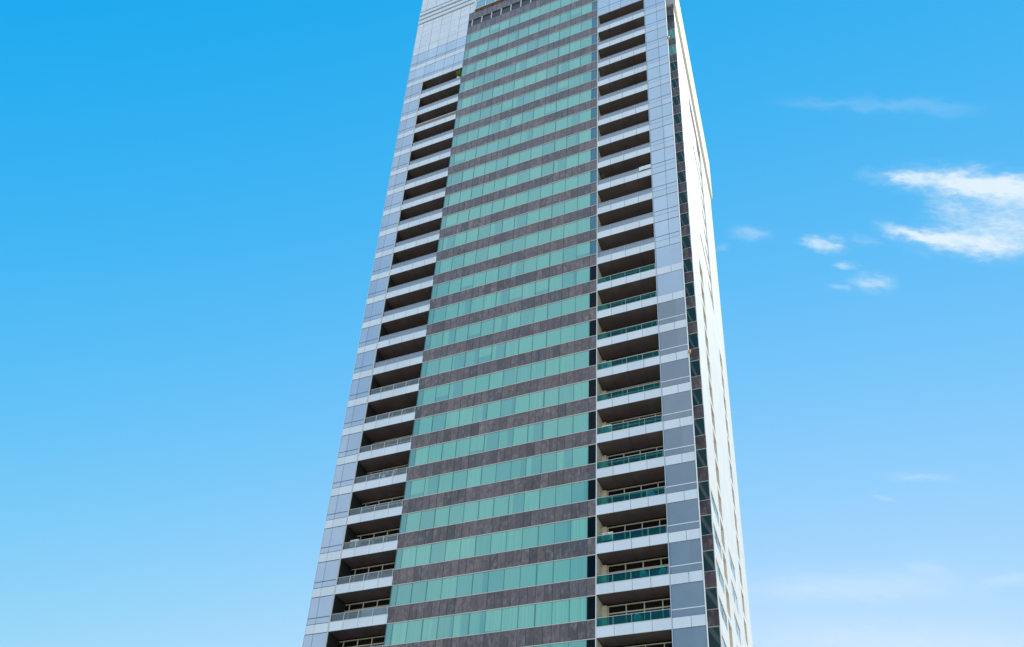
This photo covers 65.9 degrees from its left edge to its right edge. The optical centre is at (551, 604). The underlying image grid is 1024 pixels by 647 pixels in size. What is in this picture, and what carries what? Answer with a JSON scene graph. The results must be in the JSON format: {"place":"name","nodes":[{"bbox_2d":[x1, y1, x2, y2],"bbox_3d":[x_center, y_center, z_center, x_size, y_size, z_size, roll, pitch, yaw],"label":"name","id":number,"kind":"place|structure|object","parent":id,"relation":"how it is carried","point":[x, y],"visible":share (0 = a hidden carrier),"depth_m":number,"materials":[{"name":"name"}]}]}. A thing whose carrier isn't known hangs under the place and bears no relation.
{"place":"outdoors","nodes":[
{"label":"outdoors","id":0,"kind":"place"},
{"bbox_2d":[0,0,1023,646],"label":"sky","id":1,"kind":"structure","parent":0,"point":[193,193],"materials":[{"name":"blue"}]},
{"bbox_2d":[302,0,752,646],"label":"apartment tower","id":2,"kind":"structure","parent":0,"point":[510,310],"depth_m":73.32,"materials":[{"name":"grey"}]},
{"bbox_2d":[303,633,326,646],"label":"corner window","id":3,"kind":"structure","parent":2,"relation":"in","point":[314,640],"depth_m":65.50,"materials":[{"name":"blue glass"}]},
{"bbox_2d":[307,595,332,625],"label":"corner window","id":4,"kind":"structure","parent":2,"relation":"in","point":[320,607],"depth_m":66.78,"materials":[{"name":"blue glass"}]},
{"bbox_2d":[314,560,338,588],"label":"corner window","id":5,"kind":"structure","parent":2,"relation":"in","point":[326,574],"depth_m":68.35,"materials":[{"name":"blue glass"}]},
{"bbox_2d":[320,526,344,553],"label":"corner window","id":6,"kind":"structure","parent":2,"relation":"in","point":[332,541],"depth_m":69.93,"materials":[{"name":"blue glass"}]},
{"bbox_2d":[326,493,350,520],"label":"corner window","id":7,"kind":"structure","parent":2,"relation":"in","point":[338,505],"depth_m":71.50,"materials":[{"name":"blue glass"}]},
{"bbox_2d":[332,462,355,488],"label":"corner window","id":8,"kind":"structure","parent":2,"relation":"in","point":[344,474],"depth_m":73.07,"materials":[{"name":"blue glass"}]},
{"bbox_2d":[338,432,360,457],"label":"corner window","id":9,"kind":"structure","parent":2,"relation":"in","point":[349,445],"depth_m":74.66,"materials":[{"name":"blue glass"}]},
{"bbox_2d":[343,404,365,428],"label":"corner window","id":10,"kind":"structure","parent":2,"relation":"in","point":[354,415],"depth_m":76.24,"materials":[{"name":"blue glass"}]},
{"bbox_2d":[349,376,370,400],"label":"corner window","id":11,"kind":"structure","parent":2,"relation":"in","point":[360,387],"depth_m":77.82,"materials":[{"name":"blue glass"}]},
{"bbox_2d":[354,350,375,373],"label":"corner window","id":12,"kind":"structure","parent":2,"relation":"in","point":[364,361],"depth_m":79.40,"materials":[{"name":"blue glass"}]},
{"bbox_2d":[359,325,379,346],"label":"corner window","id":13,"kind":"structure","parent":2,"relation":"in","point":[369,336],"depth_m":80.98,"materials":[{"name":"blue glass"}]},
{"bbox_2d":[363,300,383,322],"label":"corner window","id":14,"kind":"structure","parent":2,"relation":"in","point":[373,311],"depth_m":82.56,"materials":[{"name":"blue glass"}]},
{"bbox_2d":[362,607,388,616],"bbox_3d":[-14.463,0.844,65.071,2.410,1.030,0.560,-8,-28,18],"label":"balcony railing","id":15,"kind":"object","parent":2,"relation":"on","point":[377,611],"visible":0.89,"depth_m":64.88,"materials":[{"name":"white"}]},
{"bbox_2d":[368,277,387,298],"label":"corner window","id":16,"kind":"structure","parent":2,"relation":"in","point":[378,287],"depth_m":84.13,"materials":[{"name":"blue glass"}]},
{"bbox_2d":[362,503,400,512],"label":"balcony railing","id":17,"kind":"object","parent":2,"relation":"on","point":[381,507],"visible":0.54,"depth_m":70.34,"materials":[{"name":"white glass"}]},
{"bbox_2d":[372,254,391,274],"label":"corner window","id":18,"kind":"structure","parent":2,"relation":"in","point":[382,264],"depth_m":85.71,"materials":[{"name":"blue glass"}]},
{"bbox_2d":[376,232,395,252],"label":"corner window","id":19,"kind":"structure","parent":2,"relation":"in","point":[386,242],"depth_m":87.30,"materials":[{"name":"blue glass"}]},
{"bbox_2d":[380,211,399,231],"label":"corner window","id":20,"kind":"structure","parent":2,"relation":"in","point":[389,221],"depth_m":88.88,"materials":[{"name":"blue glass"}]},
{"bbox_2d":[384,191,402,210],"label":"corner window","id":21,"kind":"structure","parent":2,"relation":"in","point":[394,200],"depth_m":90.45,"materials":[{"name":"blue glass"}]},
{"bbox_2d":[388,171,406,190],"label":"corner window","id":22,"kind":"structure","parent":2,"relation":"in","point":[398,180],"depth_m":92.04,"materials":[{"name":"blue glass"}]},
{"bbox_2d":[391,153,409,171],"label":"corner window","id":23,"kind":"structure","parent":2,"relation":"in","point":[399,162],"depth_m":93.61,"materials":[{"name":"blue glass"}]},
{"bbox_2d":[395,134,412,152],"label":"corner window","id":24,"kind":"structure","parent":2,"relation":"in","point":[404,143],"depth_m":95.19,"materials":[{"name":"blue glass"}]},
{"bbox_2d":[398,117,415,134],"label":"corner window","id":25,"kind":"structure","parent":2,"relation":"in","point":[407,125],"depth_m":96.76,"materials":[{"name":"blue glass"}]},
{"bbox_2d":[402,100,418,116],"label":"corner window","id":26,"kind":"structure","parent":2,"relation":"in","point":[409,108],"depth_m":98.35,"materials":[{"name":"blue glass"}]},
{"bbox_2d":[405,83,421,99],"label":"corner window","id":27,"kind":"structure","parent":2,"relation":"in","point":[413,91],"depth_m":99.93,"materials":[{"name":"blue glass"}]},
{"bbox_2d":[408,52,463,83],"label":"corner window","id":28,"kind":"structure","parent":2,"relation":"in","point":[457,59],"depth_m":100.60,"materials":[{"name":"blue glass"}]},
{"bbox_2d":[411,36,465,67],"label":"corner window","id":29,"kind":"structure","parent":2,"relation":"in","point":[460,43],"depth_m":102.20,"materials":[{"name":"blue glass"}]},
{"bbox_2d":[384,595,594,646],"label":"ribbon window","id":30,"kind":"structure","parent":2,"relation":"in","point":[578,609],"depth_m":60.34,"materials":[{"name":"teal glass"}]},
{"bbox_2d":[389,554,595,606],"bbox_3d":[-4.918,-1.805,62.100,17.603,2.025,0.112,-8,-28,18],"label":"ribbon window","id":31,"kind":"structure","parent":2,"relation":"in","point":[575,568],"depth_m":61.91,"materials":[{"name":"teal glass"}]},
{"bbox_2d":[394,515,595,569],"bbox_3d":[-4.818,-4.928,63.678,17.603,2.025,0.112,-8,-28,18],"label":"ribbon window","id":32,"kind":"structure","parent":2,"relation":"in","point":[582,528],"depth_m":63.50,"materials":[{"name":"teal glass"}]},
{"bbox_2d":[399,478,595,533],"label":"ribbon window","id":33,"kind":"structure","parent":2,"relation":"in","point":[581,491],"depth_m":65.09,"materials":[{"name":"teal glass"}]},
{"bbox_2d":[404,443,595,499],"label":"ribbon window","id":34,"kind":"structure","parent":2,"relation":"in","point":[585,455],"depth_m":66.66,"materials":[{"name":"teal glass"}]},
{"bbox_2d":[408,410,595,467],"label":"ribbon window","id":35,"kind":"structure","parent":2,"relation":"in","point":[586,421],"depth_m":68.25,"materials":[{"name":"teal glass"}]},
{"bbox_2d":[468,0,536,27],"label":"louvre window","id":36,"kind":"structure","parent":2,"relation":"in","point":[522,3],"depth_m":101.40,"materials":[{"name":"beige metal"}]},
{"bbox_2d":[412,378,595,436],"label":"ribbon window","id":37,"kind":"structure","parent":2,"relation":"in","point":[586,389],"depth_m":69.83,"materials":[{"name":"teal glass"}]},
{"bbox_2d":[416,348,595,406],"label":"ribbon window","id":38,"kind":"structure","parent":2,"relation":"in","point":[587,358],"depth_m":71.42,"materials":[{"name":"teal glass"}]},
{"bbox_2d":[420,319,595,378],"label":"ribbon window","id":39,"kind":"structure","parent":2,"relation":"in","point":[586,329],"depth_m":73.00,"materials":[{"name":"teal glass"}]},
{"bbox_2d":[424,291,596,350],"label":"ribbon window","id":40,"kind":"structure","parent":2,"relation":"in","point":[583,302],"depth_m":74.57,"materials":[{"name":"teal glass"}]},
{"bbox_2d":[427,264,596,324],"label":"ribbon window","id":41,"kind":"structure","parent":2,"relation":"in","point":[587,274],"depth_m":76.15,"materials":[{"name":"teal glass"}]},
{"bbox_2d":[431,239,596,299],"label":"ribbon window","id":42,"kind":"structure","parent":2,"relation":"in","point":[589,248],"depth_m":77.75,"materials":[{"name":"teal glass"}]},
{"bbox_2d":[434,215,596,275],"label":"ribbon window","id":43,"kind":"structure","parent":2,"relation":"in","point":[580,226],"depth_m":79.32,"materials":[{"name":"teal glass"}]},
{"bbox_2d":[437,191,596,251],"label":"ribbon window","id":44,"kind":"structure","parent":2,"relation":"in","point":[588,200],"depth_m":80.90,"materials":[{"name":"teal glass"}]},
{"bbox_2d":[440,169,596,229],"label":"ribbon window","id":45,"kind":"structure","parent":2,"relation":"in","point":[589,177],"depth_m":82.48,"materials":[{"name":"teal glass"}]},
{"bbox_2d":[443,147,596,207],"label":"ribbon window","id":46,"kind":"structure","parent":2,"relation":"in","point":[589,155],"depth_m":84.07,"materials":[{"name":"teal glass"}]},
{"bbox_2d":[446,126,596,186],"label":"ribbon window","id":47,"kind":"structure","parent":2,"relation":"in","point":[590,134],"depth_m":85.66,"materials":[{"name":"teal glass"}]},
{"bbox_2d":[466,0,578,43],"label":"ribbon window","id":48,"kind":"structure","parent":2,"relation":"in","point":[557,4],"depth_m":98.92,"materials":[{"name":"teal glass"}]},
{"bbox_2d":[449,106,596,166],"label":"ribbon window","id":49,"kind":"structure","parent":2,"relation":"in","point":[583,116],"depth_m":87.27,"materials":[{"name":"teal glass"}]},
{"bbox_2d":[451,87,596,147],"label":"ribbon window","id":50,"kind":"structure","parent":2,"relation":"in","point":[591,94],"depth_m":88.81,"materials":[{"name":"teal glass"}]},
{"bbox_2d":[454,68,596,128],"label":"ribbon window","id":51,"kind":"structure","parent":2,"relation":"in","point":[589,76],"depth_m":90.41,"materials":[{"name":"teal glass"}]},
{"bbox_2d":[456,51,596,110],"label":"ribbon window","id":52,"kind":"structure","parent":2,"relation":"in","point":[591,57],"depth_m":91.99,"materials":[{"name":"teal glass"}]},
{"bbox_2d":[459,33,596,92],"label":"ribbon window","id":53,"kind":"structure","parent":2,"relation":"in","point":[582,43],"depth_m":93.55,"materials":[{"name":"teal glass"}]},
{"bbox_2d":[461,16,597,76],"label":"ribbon window","id":54,"kind":"structure","parent":2,"relation":"in","point":[593,22],"depth_m":95.13,"materials":[{"name":"teal glass"}]},
{"bbox_2d":[463,0,597,59],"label":"ribbon window","id":55,"kind":"structure","parent":2,"relation":"in","point":[587,8],"depth_m":96.71,"materials":[{"name":"teal glass"}]},
{"bbox_2d":[524,638,594,646],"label":"ribbon window","id":56,"kind":"structure","parent":2,"relation":"in","point":[585,642],"depth_m":57.06,"materials":[{"name":"teal glass"}]},
{"bbox_2d":[602,531,613,542],"bbox_3d":[4.399,-4.886,60.631,0.840,1.450,0.358,-8,-28,18],"label":"air conditioner","id":57,"kind":"object","parent":2,"relation":"on","point":[606,538],"visible":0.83,"depth_m":60.65,"materials":[{"name":"glass"}]},
{"bbox_2d":[598,0,628,11],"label":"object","id":58,"kind":"structure","parent":2,"relation":"in","point":[602,4],"depth_m":93.30,"materials":[{"name":"blue glass"}]},
{"bbox_2d":[644,0,664,10],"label":"corner window","id":59,"kind":"structure","parent":2,"relation":"in","point":[649,4],"depth_m":90.05,"materials":[{"name":"blue glass"}]},
{"bbox_2d":[645,9,665,27],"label":"corner window","id":60,"kind":"structure","parent":2,"relation":"in","point":[658,17],"depth_m":88.64,"materials":[{"name":"blue glass"}]},
{"bbox_2d":[646,26,666,45],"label":"corner window","id":61,"kind":"structure","parent":2,"relation":"in","point":[658,35],"depth_m":87.05,"materials":[{"name":"blue glass"}]},
{"bbox_2d":[647,44,667,64],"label":"corner window","id":62,"kind":"structure","parent":2,"relation":"in","point":[660,53],"depth_m":85.47,"materials":[{"name":"blue glass"}]},
{"bbox_2d":[648,63,669,83],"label":"corner window","id":63,"kind":"structure","parent":2,"relation":"in","point":[661,72],"depth_m":83.88,"materials":[{"name":"blue glass"}]},
{"bbox_2d":[648,82,670,103],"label":"corner window","id":64,"kind":"structure","parent":2,"relation":"in","point":[658,93],"depth_m":82.30,"materials":[{"name":"blue glass"}]},
{"bbox_2d":[649,103,671,124],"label":"corner window","id":65,"kind":"structure","parent":2,"relation":"in","point":[664,112],"depth_m":80.73,"materials":[{"name":"blue glass"}]},
{"bbox_2d":[650,123,673,145],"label":"corner window","id":66,"kind":"structure","parent":2,"relation":"in","point":[663,134],"depth_m":79.15,"materials":[{"name":"blue glass"}]},
{"bbox_2d":[651,145,674,168],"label":"corner window","id":67,"kind":"structure","parent":2,"relation":"in","point":[664,156],"depth_m":77.58,"materials":[{"name":"blue glass"}]},
{"bbox_2d":[652,168,676,191],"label":"corner window","id":68,"kind":"structure","parent":2,"relation":"in","point":[666,179],"depth_m":76.00,"materials":[{"name":"blue glass"}]},
{"bbox_2d":[653,192,678,216],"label":"corner window","id":69,"kind":"structure","parent":2,"relation":"in","point":[668,203],"depth_m":74.42,"materials":[{"name":"blue glass"}]},
{"bbox_2d":[654,217,679,241],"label":"corner window","id":70,"kind":"structure","parent":2,"relation":"in","point":[667,229],"depth_m":72.82,"materials":[{"name":"blue glass"}]},
{"bbox_2d":[656,242,681,268],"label":"corner window","id":71,"kind":"structure","parent":2,"relation":"in","point":[668,255],"depth_m":71.26,"materials":[{"name":"blue glass"}]},
{"bbox_2d":[657,269,683,295],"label":"corner window","id":72,"kind":"structure","parent":2,"relation":"in","point":[671,282],"depth_m":69.68,"materials":[{"name":"blue glass"}]},
{"bbox_2d":[658,298,685,325],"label":"corner window","id":73,"kind":"structure","parent":2,"relation":"in","point":[674,310],"depth_m":68.10,"materials":[{"name":"blue glass"}]},
{"bbox_2d":[659,327,687,355],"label":"corner window","id":74,"kind":"structure","parent":2,"relation":"in","point":[673,341],"depth_m":66.52,"materials":[{"name":"blue glass"}]},
{"bbox_2d":[671,77,678,89],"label":"strip window","id":75,"kind":"structure","parent":2,"relation":"in","point":[675,81],"depth_m":95.12,"materials":[{"name":"green glass"}]},
{"bbox_2d":[661,358,689,387],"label":"corner window","id":76,"kind":"structure","parent":2,"relation":"in","point":[673,373],"depth_m":64.95,"materials":[{"name":"blue glass"}]},
{"bbox_2d":[672,94,680,106],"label":"strip window","id":77,"kind":"structure","parent":2,"relation":"in","point":[675,99],"depth_m":93.58,"materials":[{"name":"green glass"}]},
{"bbox_2d":[662,391,691,421],"bbox_3d":[10.141,-15.992,63.408,2.330,2.600,0.104,-8,-28,18],"label":"corner window","id":78,"kind":"structure","parent":2,"relation":"in","point":[675,406],"depth_m":63.36,"materials":[{"name":"blue glass"}]},
{"bbox_2d":[673,112,681,124],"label":"strip window","id":79,"kind":"structure","parent":2,"relation":"in","point":[677,118],"depth_m":91.97,"materials":[{"name":"green glass"}]},
{"bbox_2d":[674,131,682,143],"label":"strip window","id":80,"kind":"structure","parent":2,"relation":"in","point":[679,135],"depth_m":90.40,"materials":[{"name":"green glass"}]},
{"bbox_2d":[664,425,694,456],"bbox_3d":[10.041,-12.870,61.830,2.330,2.600,0.104,-8,-28,18],"label":"corner window","id":81,"kind":"structure","parent":2,"relation":"in","point":[680,440],"depth_m":61.79,"materials":[{"name":"blue glass"}]},
{"bbox_2d":[676,150,684,163],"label":"strip window","id":82,"kind":"structure","parent":2,"relation":"in","point":[680,157],"depth_m":88.80,"materials":[{"name":"green glass"}]},
{"bbox_2d":[665,461,696,493],"bbox_3d":[9.940,-9.748,60.252,2.330,2.600,0.104,-8,-28,18],"label":"corner window","id":83,"kind":"structure","parent":2,"relation":"in","point":[680,477],"depth_m":60.21,"materials":[{"name":"blue glass"}]},
{"bbox_2d":[677,170,685,183],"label":"strip window","id":84,"kind":"structure","parent":2,"relation":"in","point":[681,176],"depth_m":87.25,"materials":[{"name":"green glass"}]},
{"bbox_2d":[678,191,687,204],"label":"strip window","id":85,"kind":"structure","parent":2,"relation":"in","point":[683,198],"depth_m":85.64,"materials":[{"name":"green glass"}]},
{"bbox_2d":[667,499,699,532],"bbox_3d":[9.840,-6.625,58.674,2.330,2.600,0.104,-8,-28,18],"label":"corner window","id":86,"kind":"structure","parent":2,"relation":"in","point":[683,515],"depth_m":58.63,"materials":[{"name":"blue glass"}]},
{"bbox_2d":[680,212,689,226],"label":"strip window","id":87,"kind":"structure","parent":2,"relation":"in","point":[684,218],"depth_m":84.09,"materials":[{"name":"green glass"}]},
{"bbox_2d":[669,539,701,573],"bbox_3d":[9.740,-3.503,57.095,2.330,2.600,0.104,-8,-28,18],"label":"corner window","id":88,"kind":"structure","parent":2,"relation":"in","point":[685,556],"depth_m":57.05,"materials":[{"name":"blue glass"}]},
{"bbox_2d":[681,234,690,249],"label":"strip window","id":89,"kind":"structure","parent":2,"relation":"in","point":[686,240],"depth_m":82.50,"materials":[{"name":"green glass"}]},
{"bbox_2d":[671,581,704,617],"bbox_3d":[9.640,-0.381,55.517,2.330,2.600,0.104,-8,-28,18],"label":"corner window","id":90,"kind":"structure","parent":2,"relation":"in","point":[687,599],"depth_m":55.47,"materials":[{"name":"blue glass"}]},
{"bbox_2d":[683,257,692,272],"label":"strip window","id":91,"kind":"structure","parent":2,"relation":"in","point":[687,263],"depth_m":80.94,"materials":[{"name":"green glass"}]},
{"bbox_2d":[685,281,694,297],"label":"strip window","id":92,"kind":"structure","parent":2,"relation":"in","point":[689,287],"depth_m":79.34,"materials":[{"name":"green glass"}]},
{"bbox_2d":[673,626,707,646],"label":"corner window","id":93,"kind":"structure","parent":2,"relation":"in","point":[693,636],"depth_m":54.16,"materials":[{"name":"blue glass"}]},
{"bbox_2d":[686,306,696,322],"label":"strip window","id":94,"kind":"structure","parent":2,"relation":"in","point":[691,312],"depth_m":77.77,"materials":[{"name":"green glass"}]},
{"bbox_2d":[688,332,698,349],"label":"strip window","id":95,"kind":"structure","parent":2,"relation":"in","point":[693,342],"depth_m":76.19,"materials":[{"name":"green glass"}]},
{"bbox_2d":[690,359,700,377],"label":"strip window","id":96,"kind":"structure","parent":2,"relation":"in","point":[695,370],"depth_m":74.61,"materials":[{"name":"green glass"}]},
{"bbox_2d":[692,388,702,406],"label":"strip window","id":97,"kind":"structure","parent":2,"relation":"in","point":[697,397],"depth_m":73.02,"materials":[{"name":"green glass"}]},
{"bbox_2d":[694,417,704,436],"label":"strip window","id":98,"kind":"structure","parent":2,"relation":"in","point":[699,424],"depth_m":71.45,"materials":[{"name":"green glass"}]},
{"bbox_2d":[696,448,707,467],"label":"strip window","id":99,"kind":"structure","parent":2,"relation":"in","point":[701,454],"depth_m":69.88,"materials":[{"name":"green glass"}]},
{"bbox_2d":[698,480,709,500],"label":"strip window","id":100,"kind":"structure","parent":2,"relation":"in","point":[703,486],"depth_m":68.29,"materials":[{"name":"green glass"}]},
{"bbox_2d":[700,514,712,535],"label":"strip window","id":101,"kind":"structure","parent":2,"relation":"in","point":[706,520],"depth_m":66.71,"materials":[{"name":"green glass"}]},
{"bbox_2d":[703,549,715,571],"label":"strip window","id":102,"kind":"structure","parent":2,"relation":"in","point":[708,555],"depth_m":65.14,"materials":[{"name":"green glass"}]},
{"bbox_2d":[705,587,718,609],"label":"strip window","id":103,"kind":"structure","parent":2,"relation":"in","point":[711,592],"depth_m":63.55,"materials":[{"name":"green glass"}]},
{"bbox_2d":[708,626,720,646],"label":"strip window","id":104,"kind":"structure","parent":2,"relation":"in","point":[714,637],"depth_m":62.03,"materials":[{"name":"green glass"}]},
{"bbox_2d":[711,491,719,527],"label":"side window","id":105,"kind":"structure","parent":2,"relation":"in","point":[713,502],"depth_m":70.84,"materials":[{"name":"blue glass"}]},
{"bbox_2d":[713,523,721,558],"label":"side window","id":106,"kind":"structure","parent":2,"relation":"in","point":[715,533],"depth_m":69.29,"materials":[{"name":"blue glass"}]},
{"bbox_2d":[716,559,724,594],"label":"side window","id":107,"kind":"structure","parent":2,"relation":"in","point":[718,569],"depth_m":67.85,"materials":[{"name":"blue glass"}]},
{"bbox_2d":[719,597,727,630],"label":"side window","id":108,"kind":"structure","parent":2,"relation":"in","point":[722,611],"depth_m":66.10,"materials":[{"name":"blue glass"}]},
{"bbox_2d":[725,584,730,619],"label":"side window","id":109,"kind":"structure","parent":2,"relation":"in","point":[727,594],"depth_m":71.82,"materials":[{"name":"beige glass"}]},
{"bbox_2d":[734,613,741,646],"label":"side window","id":110,"kind":"structure","parent":2,"relation":"in","point":[737,628],"depth_m":76.64,"materials":[{"name":"blue glass"}]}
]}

